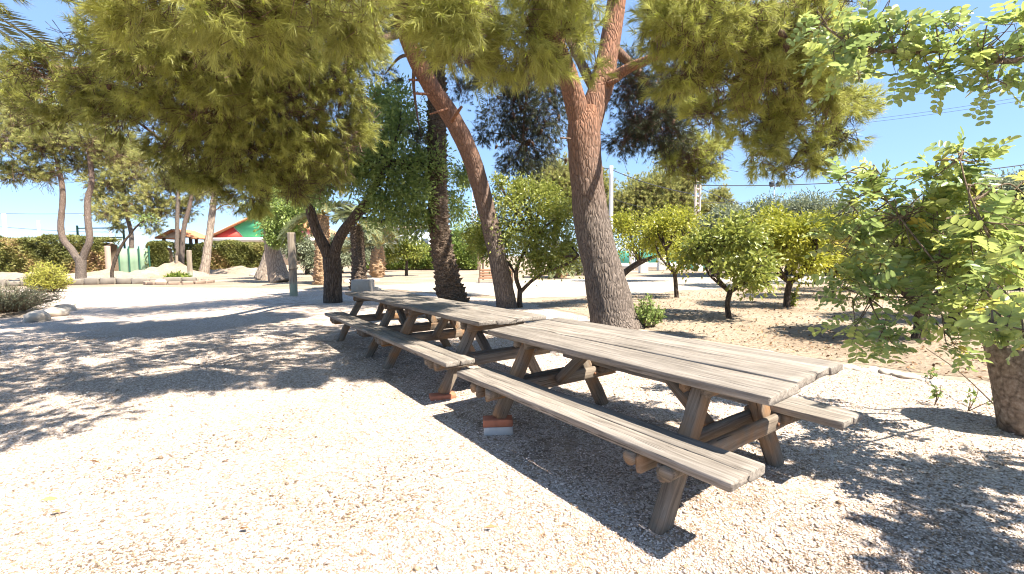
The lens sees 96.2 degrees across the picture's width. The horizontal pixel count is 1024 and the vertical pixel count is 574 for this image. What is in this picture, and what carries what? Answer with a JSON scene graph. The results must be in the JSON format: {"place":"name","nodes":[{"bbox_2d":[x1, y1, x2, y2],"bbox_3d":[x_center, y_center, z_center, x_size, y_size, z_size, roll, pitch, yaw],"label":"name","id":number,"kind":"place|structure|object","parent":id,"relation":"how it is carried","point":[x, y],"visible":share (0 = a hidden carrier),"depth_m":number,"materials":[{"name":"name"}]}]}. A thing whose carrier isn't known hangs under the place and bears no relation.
{"place":"outdoors","nodes":[
{"label":"outdoors","id":0,"kind":"place"},
{"bbox_2d":[1,214,7,236],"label":"post","id":1,"kind":"object","parent":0,"point":[4,226],"visible":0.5,"depth_m":59.55,"materials":[{"name":"white metal"}]},
{"bbox_2d":[0,272,100,279],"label":"dirt bank","id":2,"kind":"structure","parent":0,"point":[12,275],"depth_m":31.45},
{"bbox_2d":[68,269,109,277],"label":"dirt bank","id":3,"kind":"structure","parent":0,"point":[102,273],"depth_m":33.04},
{"bbox_2d":[102,270,162,277],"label":"dirt bank","id":4,"kind":"structure","parent":0,"point":[139,274],"depth_m":32.36,"materials":[{"name":"beige soil"}]},
{"bbox_2d":[145,261,211,276],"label":"dirt bank","id":5,"kind":"structure","parent":0,"point":[163,269],"depth_m":33.92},
{"bbox_2d":[210,266,304,273],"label":"dirt bank","id":6,"kind":"structure","parent":0,"point":[238,270],"depth_m":39.30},
{"bbox_2d":[213,218,346,264],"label":"house","id":7,"kind":"structure","parent":0,"point":[242,230],"depth_m":55.73,"materials":[{"name":"red paint"}]},
{"bbox_2d":[286,264,368,270],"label":"dirt bank","id":8,"kind":"structure","parent":0,"point":[346,268],"depth_m":45.34,"materials":[{"name":"beige soil"}]},
{"bbox_2d":[392,226,449,244],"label":"house","id":9,"kind":"structure","parent":0,"point":[425,238],"depth_m":74.77,"materials":[{"name":"white paint"}]},
{"bbox_2d":[1,256,989,383],"bbox_3d":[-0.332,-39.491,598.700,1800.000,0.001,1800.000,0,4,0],"label":"ground","id":10,"kind":"structure","parent":0,"point":[390,277],"depth_m":24.13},
{"bbox_2d":[0,233,122,273],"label":"hedge","id":11,"kind":"object","parent":10,"relation":"on","point":[21,255],"visible":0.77,"depth_m":37.46,"materials":[{"name":"green plant"}]},
{"bbox_2d":[0,88,159,278],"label":"pine tree","id":12,"kind":"object","parent":10,"relation":"on","point":[59,152],"visible":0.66,"depth_m":24.99,"materials":[{"name":"green plant"}]},
{"bbox_2d":[0,277,196,285],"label":"stone wall","id":13,"kind":"structure","parent":10,"relation":"on","point":[95,281],"depth_m":24.38,"materials":[{"name":"beige stone"}]},
{"bbox_2d":[76,225,125,248],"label":"court frame","id":14,"kind":"object","parent":10,"relation":"on","point":[77,233],"visible":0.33,"depth_m":41.75,"materials":[{"name":"green metal"}]},
{"bbox_2d":[104,246,111,268],"bbox_3d":[-30.350,-1.923,34.529,0.264,2.331,0.263,0,4,0],"label":"post","id":15,"kind":"object","parent":10,"relation":"on","point":[107,251],"visible":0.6,"depth_m":34.41,"materials":[{"name":"beige concrete"}]},
{"bbox_2d":[74,149,168,248],"bbox_3d":[-33.929,-7.086,40.107,7.195,11.957,5.055,-2,4,-26],"label":"pine tree","id":16,"kind":"object","parent":10,"relation":"on","point":[120,189],"visible":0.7,"depth_m":39.51,"materials":[{"name":"green plant"}]},
{"bbox_2d":[117,246,150,272],"bbox_3d":[-29.578,-2.029,35.991,2.464,2.328,0.120,0,4,0],"label":"net fence","id":17,"kind":"object","parent":10,"relation":"on","point":[131,259],"visible":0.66,"depth_m":36.00,"materials":[{"name":"green metal"}]},
{"bbox_2d":[110,213,159,277],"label":"sapling","id":18,"kind":"object","parent":10,"relation":"on","point":[141,220],"visible":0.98,"depth_m":25.35,"materials":[{"name":"green plant"}]},
{"bbox_2d":[143,240,175,267],"bbox_3d":[-28.336,-2.403,37.144,1.828,2.894,3.061,-2,4,-16],"label":"hedge","id":19,"kind":"object","parent":10,"relation":"on","point":[161,253],"visible":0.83,"depth_m":36.37,"materials":[{"name":"green plant"}]},
{"bbox_2d":[132,140,210,263],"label":"pine tree","id":20,"kind":"object","parent":10,"relation":"on","point":[178,209],"visible":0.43,"depth_m":40.31,"materials":[{"name":"green plant"}]},
{"bbox_2d":[163,270,191,277],"bbox_3d":[-19.022,-0.520,26.073,1.557,1.019,1.430,-3,4,-28],"label":"shrub","id":21,"kind":"object","parent":10,"relation":"on","point":[176,274],"visible":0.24,"depth_m":25.93,"materials":[{"name":"green plant"}]},
{"bbox_2d":[143,279,214,284],"bbox_3d":[-17.819,-0.262,24.655,3.220,0.229,2.820,0,4,0],"label":"planter ring","id":22,"kind":"object","parent":10,"relation":"on","point":[198,281],"visible":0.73,"depth_m":23.59,"materials":[{"name":"stone"}]},
{"bbox_2d":[155,229,204,243],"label":"hut","id":23,"kind":"object","parent":10,"relation":"on","point":[192,234],"visible":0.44,"depth_m":44.80,"materials":[{"name":"tile"}]},
{"bbox_2d":[172,242,203,270],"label":"hedge","id":24,"kind":"object","parent":10,"relation":"on","point":[196,249],"visible":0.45,"depth_m":43.08,"materials":[{"name":"green plant"}]},
{"bbox_2d":[186,250,192,276],"bbox_3d":[-21.490,-1.511,30.615,0.224,1.889,0.222,0,4,0],"label":"post","id":25,"kind":"object","parent":10,"relation":"on","point":[189,261],"visible":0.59,"depth_m":30.53,"materials":[{"name":"brown wood"}]},
{"bbox_2d":[184,167,244,274],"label":"pine tree","id":26,"kind":"object","parent":10,"relation":"on","point":[206,256],"visible":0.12,"depth_m":35.80,"materials":[{"name":"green plant"}]},
{"bbox_2d":[210,239,264,269],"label":"hedge","id":27,"kind":"object","parent":10,"relation":"on","point":[226,253],"visible":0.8,"depth_m":44.99,"materials":[{"name":"green plant"}]},
{"bbox_2d":[237,185,307,282],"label":"old tree","id":28,"kind":"object","parent":10,"relation":"on","point":[277,270],"visible":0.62,"depth_m":23.99,"materials":[{"name":"green plant"}]},
{"bbox_2d":[254,187,329,279],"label":"old tree","id":29,"kind":"object","parent":10,"relation":"on","point":[261,273],"depth_m":27.92,"materials":[{"name":"beige plant"}]},
{"bbox_2d":[280,232,345,274],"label":"olive tree","id":30,"kind":"object","parent":10,"relation":"on","point":[305,255],"visible":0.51,"depth_m":35.23,"materials":[{"name":"green plant"}]},
{"bbox_2d":[277,197,355,284],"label":"palm tree","id":31,"kind":"object","parent":10,"relation":"on","point":[318,271],"visible":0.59,"depth_m":22.45,"materials":[{"name":"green plant"}]},
{"bbox_2d":[329,231,370,272],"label":"olive tree","id":32,"kind":"object","parent":10,"relation":"on","point":[346,261],"visible":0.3,"depth_m":37.45,"materials":[{"name":"green plant"}]},
{"bbox_2d":[330,204,401,290],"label":"palm tree","id":33,"kind":"object","parent":10,"relation":"on","point":[357,241],"visible":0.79,"depth_m":18.28,"materials":[{"name":"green plant"}]},
{"bbox_2d":[341,227,409,277],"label":"palm tree","id":34,"kind":"object","parent":10,"relation":"on","point":[378,263],"visible":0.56,"depth_m":29.60,"materials":[{"name":"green plant"}]},
{"bbox_2d":[364,234,402,265],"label":"olive tree","id":35,"kind":"object","parent":10,"relation":"on","point":[372,246],"visible":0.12,"depth_m":39.74,"materials":[{"name":"green plant"}]},
{"bbox_2d":[382,234,431,275],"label":"fruit tree","id":36,"kind":"object","parent":10,"relation":"on","point":[404,247],"visible":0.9,"depth_m":31.31,"materials":[{"name":"green plant"}]},
{"bbox_2d":[366,241,481,269],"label":"hedge","id":37,"kind":"object","parent":10,"relation":"on","point":[463,262],"visible":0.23,"depth_m":44.05,"materials":[{"name":"green plant"}]},
{"bbox_2d":[450,218,470,247],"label":"tree","id":38,"kind":"object","parent":10,"relation":"on","point":[455,237],"visible":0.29,"depth_m":51.38,"materials":[{"name":"green plant"}]},
{"bbox_2d":[525,151,571,247],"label":"pine tree","id":39,"kind":"object","parent":10,"relation":"on","point":[563,172],"visible":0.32,"depth_m":60.35,"materials":[{"name":"green plant"}]},
{"bbox_2d":[571,259,583,274],"bbox_3d":[4.691,-1.581,30.564,2.460,1.636,2.322,0,4,0],"label":"shrub","id":40,"kind":"object","parent":10,"relation":"on","point":[579,271],"visible":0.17,"depth_m":30.12,"materials":[{"name":"green plant"}]},
{"bbox_2d":[603,167,620,211],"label":"pine tree","id":41,"kind":"object","parent":10,"relation":"on","point":[606,181],"visible":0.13,"depth_m":64.99,"materials":[{"name":"green plant"}]},
{"bbox_2d":[609,165,615,228],"bbox_3d":[8.661,-5.940,39.782,0.610,8.971,0.420,0,4,0],"label":"utility pole","id":42,"kind":"object","parent":10,"relation":"on","point":[611,168],"visible":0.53,"depth_m":39.49,"materials":[{"name":"grey metal"}]},
{"bbox_2d":[613,170,693,194],"bbox_3d":[11.524,-8.747,38.000,7.221,2.864,0.064,2,5,36],"label":"cable","id":43,"kind":"object","parent":42,"relation":"attached to","point":[652,184],"visible":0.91,"depth_m":38.01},
{"bbox_2d":[621,263,677,269],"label":"wall","id":44,"kind":"structure","parent":10,"relation":"on","point":[652,266],"depth_m":40.67,"materials":[{"name":"white paint"}]},
{"bbox_2d":[605,159,709,233],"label":"pine tree","id":45,"kind":"object","parent":10,"relation":"on","point":[642,194],"visible":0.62,"depth_m":60.40,"materials":[{"name":"green plant"}]},
{"bbox_2d":[618,251,704,268],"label":"green fence","id":46,"kind":"object","parent":10,"relation":"on","point":[626,259],"visible":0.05,"depth_m":41.54,"materials":[{"name":"fabric"}]},
{"bbox_2d":[693,180,704,266],"bbox_3d":[14.544,-4.806,35.817,1.000,7.157,0.252,0,4,0],"label":"lattice pole","id":47,"kind":"object","parent":10,"relation":"on","point":[696,196],"visible":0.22,"depth_m":35.62,"materials":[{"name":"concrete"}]},
{"bbox_2d":[701,165,1022,185],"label":"cable","id":48,"kind":"object","parent":47,"relation":"attached to","point":[823,183],"visible":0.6,"depth_m":34.13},
{"bbox_2d":[696,183,740,215],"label":"pine tree","id":49,"kind":"object","parent":10,"relation":"on","point":[722,191],"visible":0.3,"depth_m":61.13,"materials":[{"name":"green plant"}]},
{"bbox_2d":[769,181,780,199],"bbox_3d":[21.527,-5.047,37.733,1.001,7.252,0.406,0,4,0],"label":"floodlight pole","id":50,"kind":"object","parent":10,"relation":"on","point":[773,183],"visible":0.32,"depth_m":37.46,"materials":[{"name":"metal"}]},
{"bbox_2d":[481,262,533,268],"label":"dirt bank","id":51,"kind":"structure","parent":0,"point":[486,267],"depth_m":47.82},
{"bbox_2d":[0,287,1023,573],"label":"gravel yard","id":52,"kind":"structure","parent":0,"point":[156,315],"depth_m":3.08,"materials":[{"name":"beige gravel"}]},
{"bbox_2d":[21,310,51,321],"bbox_3d":[-10.348,0.700,10.016,0.592,0.378,0.438,2,5,31],"label":"boulder","id":53,"kind":"object","parent":52,"relation":"on","point":[38,316],"visible":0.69,"depth_m":9.87,"materials":[{"name":"stone"}]},
{"bbox_2d":[0,307,78,317],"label":"shrub bed","id":54,"kind":"object","parent":52,"relation":"on","point":[13,314],"visible":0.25,"depth_m":11.00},
{"bbox_2d":[0,280,65,312],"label":"shrub","id":55,"kind":"object","parent":54,"relation":"on","point":[16,300],"visible":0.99,"depth_m":10.99,"materials":[{"name":"green plant"}]},
{"bbox_2d":[0,0,91,62],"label":"palm tree","id":56,"kind":"object","parent":52,"relation":"on","point":[28,28],"visible":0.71,"depth_m":5.19,"materials":[{"name":"green plant"}]},
{"bbox_2d":[22,260,75,292],"bbox_3d":[-18.995,-0.445,18.791,1.607,1.376,1.614,0,4,0],"label":"shrub","id":57,"kind":"object","parent":52,"relation":"on","point":[46,277],"visible":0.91,"depth_m":18.57,"materials":[{"name":"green plant"}]},
{"bbox_2d":[42,307,69,316],"bbox_3d":[-10.839,0.629,10.837,0.416,0.313,0.588,3,5,43],"label":"boulder","id":58,"kind":"object","parent":52,"relation":"on","point":[55,311],"visible":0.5,"depth_m":10.77,"materials":[{"name":"stone"}]},
{"bbox_2d":[45,299,71,306],"bbox_3d":[-13.000,0.515,13.154,0.722,0.352,0.462,-1,4,-3],"label":"boulder","id":59,"kind":"object","parent":52,"relation":"on","point":[62,301],"visible":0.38,"depth_m":13.02,"materials":[{"name":"stone"}]},
{"bbox_2d":[54,304,76,310],"bbox_3d":[-11.608,0.589,11.950,0.476,0.312,0.599,-1,4,-9],"label":"boulder","id":60,"kind":"object","parent":52,"relation":"on","point":[69,307],"visible":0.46,"depth_m":11.85,"materials":[{"name":"stone"}]},
{"bbox_2d":[0,0,517,307],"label":"pine tree","id":61,"kind":"object","parent":52,"relation":"on","point":[219,118],"visible":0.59,"depth_m":7.43,"materials":[{"name":"green plant"}]},
{"bbox_2d":[287,232,297,295],"bbox_3d":[-7.566,-0.757,15.898,0.273,2.256,0.233,0,4,0],"label":"wooden post","id":62,"kind":"object","parent":52,"relation":"on","point":[292,261],"visible":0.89,"depth_m":15.84,"materials":[{"name":"grey wood"}]},
{"bbox_2d":[351,279,374,291],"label":"stone block","id":63,"kind":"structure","parent":52,"relation":"on","point":[357,285],"depth_m":16.85,"materials":[{"name":"white stone"}]},
{"bbox_2d":[280,65,474,302],"bbox_3d":[-3.611,-2.909,13.112,5.518,6.960,3.706,0,4,0],"label":"carob tree","id":64,"kind":"object","parent":52,"relation":"on","point":[401,188],"visible":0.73,"depth_m":12.93,"materials":[{"name":"green plant"}]},
{"bbox_2d":[324,290,452,357],"bbox_3d":[-1.863,0.517,7.055,1.444,0.794,2.227,-3,5,-35],"label":"picnic table","id":65,"kind":"object","parent":52,"relation":"on","point":[362,324],"visible":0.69,"depth_m":6.64,"materials":[{"name":"brown wood"}]},
{"bbox_2d":[429,391,455,400],"bbox_3d":[-0.655,1.029,4.337,0.244,0.047,0.123,-2,4,-20],"label":"brick","id":66,"kind":"object","parent":52,"relation":"on","point":[440,396],"visible":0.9,"depth_m":4.29,"materials":[{"name":"red brick"}]},
{"bbox_2d":[0,0,890,329],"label":"pine tree","id":67,"kind":"object","parent":52,"relation":"on","point":[702,38],"visible":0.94,"depth_m":5.18,"materials":[{"name":"green plant"}]},
{"bbox_2d":[379,5,513,301],"bbox_3d":[-1.915,-4.001,13.427,4.420,9.229,3.774,-2,4,-20],"label":"palm tree","id":68,"kind":"object","parent":52,"relation":"on","point":[448,284],"visible":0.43,"depth_m":13.26,"materials":[{"name":"brown plant"}]},
{"bbox_2d":[366,299,551,393],"bbox_3d":[-0.601,0.631,5.236,1.444,0.792,2.220,-3,5,-35],"label":"picnic table","id":69,"kind":"object","parent":52,"relation":"on","point":[469,322],"visible":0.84,"depth_m":4.73,"materials":[{"name":"brown wood"}]},
{"bbox_2d":[484,426,512,435],"bbox_3d":[-0.104,1.075,3.478,0.222,0.063,0.112,-1,4,-5],"label":"cement block","id":70,"kind":"object","parent":52,"relation":"on","point":[498,431],"depth_m":3.42,"materials":[{"name":"grey concrete"}]},
{"bbox_2d":[483,415,512,427],"bbox_3d":[-0.109,1.016,3.479,0.226,0.057,0.114,-1,4,-3],"label":"brick","id":71,"kind":"object","parent":70,"relation":"on","point":[490,421],"visible":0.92,"depth_m":3.43,"materials":[{"name":"red brick"}]},
{"bbox_2d":[454,159,584,307],"bbox_3d":[0.158,-1.385,11.844,3.699,3.840,2.217,0,4,13],"label":"fruit tree","id":72,"kind":"object","parent":52,"relation":"on","point":[545,235],"visible":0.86,"depth_m":11.55,"materials":[{"name":"green plant"}]},
{"bbox_2d":[457,318,863,535],"bbox_3d":[0.789,0.758,3.147,1.419,0.809,2.278,-3,5,-35],"label":"picnic table","id":73,"kind":"object","parent":52,"relation":"on","point":[696,375],"visible":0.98,"depth_m":2.59,"materials":[{"name":"brown wood"}]},
{"bbox_2d":[843,364,857,368],"bbox_3d":[3.948,0.946,5.364,0.220,0.082,0.180,-3,5,-31],"label":"edging stone","id":74,"kind":"object","parent":52,"relation":"on","point":[847,366],"visible":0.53,"depth_m":5.32,"materials":[{"name":"white stone"}]},
{"bbox_2d":[878,368,902,374],"bbox_3d":[4.202,0.963,5.062,0.203,0.094,0.277,-3,5,-36],"label":"edging stone","id":75,"kind":"object","parent":52,"relation":"on","point":[885,371],"visible":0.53,"depth_m":5.07,"materials":[{"name":"white stone"}]},
{"bbox_2d":[786,0,1023,125],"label":"carob tree","id":76,"kind":"object","parent":52,"relation":"on","point":[981,59],"visible":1,"depth_m":2.76,"materials":[{"name":"green plant"}]},
{"bbox_2d":[890,372,920,378],"bbox_3d":[4.244,0.967,4.944,0.271,0.098,0.213,0,4,9],"label":"edging stone","id":77,"kind":"object","parent":52,"relation":"on","point":[907,375],"visible":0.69,"depth_m":4.88,"materials":[{"name":"white stone"}]},
{"bbox_2d":[924,366,938,378],"bbox_3d":[4.391,0.909,4.818,0.183,0.140,0.126,-4,5,-41],"label":"seedling","id":78,"kind":"object","parent":52,"relation":"on","point":[933,374],"visible":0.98,"depth_m":4.82,"materials":[{"name":"green plant"}]},
{"bbox_2d":[928,384,944,405],"bbox_3d":[3.702,0.941,3.999,0.135,0.197,0.102,-3,5,-33],"label":"seedling","id":79,"kind":"object","parent":52,"relation":"on","point":[935,393],"visible":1,"depth_m":3.99,"materials":[{"name":"green plant"}]},
{"bbox_2d":[928,380,944,385],"bbox_3d":[4.288,0.984,4.649,0.227,0.065,0.137,-3,5,-37],"label":"edging stone","id":80,"kind":"object","parent":52,"relation":"on","point":[937,382],"visible":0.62,"depth_m":4.63,"materials":[{"name":"white stone"}]},
{"bbox_2d":[926,348,993,404],"bbox_3d":[4.237,0.856,4.339,0.012,0.199,1.985,2,4,28],"label":"dry stick","id":81,"kind":"object","parent":52,"relation":"on","point":[965,377],"visible":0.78,"depth_m":4.17,"materials":[{"name":"brown wood"}]},
{"bbox_2d":[963,387,992,410],"bbox_3d":[3.911,0.941,3.801,0.259,0.222,0.113,2,5,35],"label":"seedling","id":82,"kind":"object","parent":52,"relation":"on","point":[974,392],"visible":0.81,"depth_m":3.84,"materials":[{"name":"green plant"}]},
{"bbox_2d":[982,342,1023,436],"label":"trunk","id":83,"kind":"object","parent":52,"relation":"on","point":[1007,383],"visible":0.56,"depth_m":3.35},
{"bbox_2d":[802,126,1023,372],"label":"carob bush","id":84,"kind":"object","parent":83,"relation":"in","point":[998,218],"visible":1,"depth_m":3.36,"materials":[{"name":"green plant"}]},
{"bbox_2d":[0,0,1023,255],"label":"sky","id":85,"kind":"structure","parent":0,"point":[901,141],"materials":[{"name":"blue"}]},
{"bbox_2d":[528,241,577,277],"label":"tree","id":86,"kind":"object","parent":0,"point":[561,275],"visible":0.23,"depth_m":26.43,"materials":[{"name":"green plant"}]},
{"bbox_2d":[375,273,879,298],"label":"road","id":87,"kind":"structure","parent":0,"point":[574,287],"depth_m":19.74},
{"bbox_2d":[478,266,512,282],"bbox_3d":[-0.785,-0.591,22.540,1.700,0.807,0.655,0,4,0],"label":"garden bench","id":88,"kind":"object","parent":87,"relation":"on","point":[483,274],"visible":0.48,"depth_m":22.77,"materials":[{"name":"brown wood"}]},
{"bbox_2d":[681,197,759,276],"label":"olive tree","id":89,"kind":"object","parent":87,"relation":"on","point":[716,214],"visible":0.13,"depth_m":25.58,"materials":[{"name":"green plant"}]},
{"bbox_2d":[707,187,791,267],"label":"olive tree","id":90,"kind":"object","parent":87,"relation":"on","point":[758,202],"visible":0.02,"depth_m":27.31,"materials":[{"name":"green plant"}]},
{"bbox_2d":[747,186,835,274],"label":"olive tree","id":91,"kind":"object","parent":87,"relation":"on","point":[798,202],"visible":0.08,"depth_m":26.31,"materials":[{"name":"green plant"}]},
{"bbox_2d":[790,192,872,275],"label":"olive tree","id":92,"kind":"object","parent":87,"relation":"on","point":[849,211],"visible":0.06,"depth_m":25.48,"materials":[{"name":"green plant"}]},
{"bbox_2d":[638,262,647,272],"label":"gate pillar","id":93,"kind":"structure","parent":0,"point":[642,268],"depth_m":32.74,"materials":[{"name":"concrete"}]},
{"bbox_2d":[657,255,665,270],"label":"gate pillar","id":94,"kind":"structure","parent":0,"point":[661,267],"depth_m":38.21,"materials":[{"name":"concrete"}]},
{"bbox_2d":[538,281,1023,380],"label":"orchard earth","id":95,"kind":"structure","parent":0,"point":[684,323],"depth_m":8.72,"materials":[{"name":"beige soil"}]},
{"bbox_2d":[634,293,667,327],"bbox_3d":[2.522,0.427,8.446,0.666,0.644,0.563,-3,4,-28],"label":"shrub","id":96,"kind":"object","parent":95,"relation":"on","point":[649,313],"visible":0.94,"depth_m":8.38,"materials":[{"name":"green plant"}]},
{"bbox_2d":[609,192,713,276],"bbox_3d":[7.094,-2.354,22.312,5.578,4.349,2.691,0,4,0],"label":"citrus tree","id":97,"kind":"object","parent":95,"relation":"on","point":[620,226],"visible":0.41,"depth_m":22.20,"materials":[{"name":"green plant"}]},
{"bbox_2d":[633,205,696,297],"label":"citrus tree","id":98,"kind":"object","parent":95,"relation":"on","point":[657,231],"visible":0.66,"depth_m":13.69,"materials":[{"name":"green plant"}]},
{"bbox_2d":[670,205,784,318],"bbox_3d":[4.549,-0.492,9.534,2.395,2.409,2.564,0,4,0],"label":"citrus tree","id":99,"kind":"object","parent":95,"relation":"on","point":[711,250],"visible":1,"depth_m":9.02,"materials":[{"name":"green plant"}]},
{"bbox_2d":[718,200,803,285],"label":"citrus tree","id":100,"kind":"object","parent":95,"relation":"on","point":[775,212],"visible":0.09,"depth_m":17.44,"materials":[{"name":"green plant"}]},
{"bbox_2d":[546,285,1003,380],"bbox_3d":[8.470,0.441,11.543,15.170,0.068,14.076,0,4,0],"label":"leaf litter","id":101,"kind":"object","parent":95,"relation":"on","point":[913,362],"visible":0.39,"depth_m":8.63,"materials":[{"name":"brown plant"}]},
{"bbox_2d":[742,209,844,306],"bbox_3d":[6.991,-0.680,11.458,2.679,2.461,2.565,0,4,0],"label":"citrus tree","id":102,"kind":"object","parent":95,"relation":"on","point":[797,245],"visible":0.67,"depth_m":10.87,"materials":[{"name":"green plant"}]},
{"bbox_2d":[790,290,798,306],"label":"shrub","id":103,"kind":"object","parent":95,"relation":"on","point":[793,296],"visible":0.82,"depth_m":11.57,"materials":[{"name":"green plant"}]},
{"bbox_2d":[788,204,842,283],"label":"citrus tree","id":104,"kind":"object","parent":95,"relation":"on","point":[832,206],"visible":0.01,"depth_m":19.67,"materials":[{"name":"green plant"}]},
{"bbox_2d":[785,208,876,293],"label":"citrus tree","id":105,"kind":"object","parent":95,"relation":"on","point":[836,271],"visible":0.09,"depth_m":13.26,"materials":[{"name":"green plant"}]},
{"bbox_2d":[830,197,918,289],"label":"citrus tree","id":106,"kind":"object","parent":95,"relation":"on","point":[864,210],"depth_m":15.62,"materials":[{"name":"green plant"}]},
{"bbox_2d":[837,199,988,339],"bbox_3d":[6.241,-0.257,7.088,2.594,2.246,1.873,-2,4,-19],"label":"citrus tree","id":107,"kind":"object","parent":95,"relation":"on","point":[918,314],"visible":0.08,"depth_m":6.75,"materials":[{"name":"green plant"}]},
{"bbox_2d":[896,164,1023,210],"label":"olive tree","id":108,"kind":"object","parent":95,"relation":"on","point":[913,199],"visible":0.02,"depth_m":23.80,"materials":[{"name":"green plant"}]},
{"bbox_2d":[944,169,1023,289],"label":"olive tree","id":109,"kind":"object","parent":95,"relation":"on","point":[1016,183],"visible":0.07,"depth_m":15.10,"materials":[{"name":"green plant"}]},
{"bbox_2d":[948,200,1023,320],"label":"citrus tree","id":110,"kind":"object","parent":95,"relation":"on","point":[964,209],"visible":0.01,"depth_m":8.36,"materials":[{"name":"green plant"}]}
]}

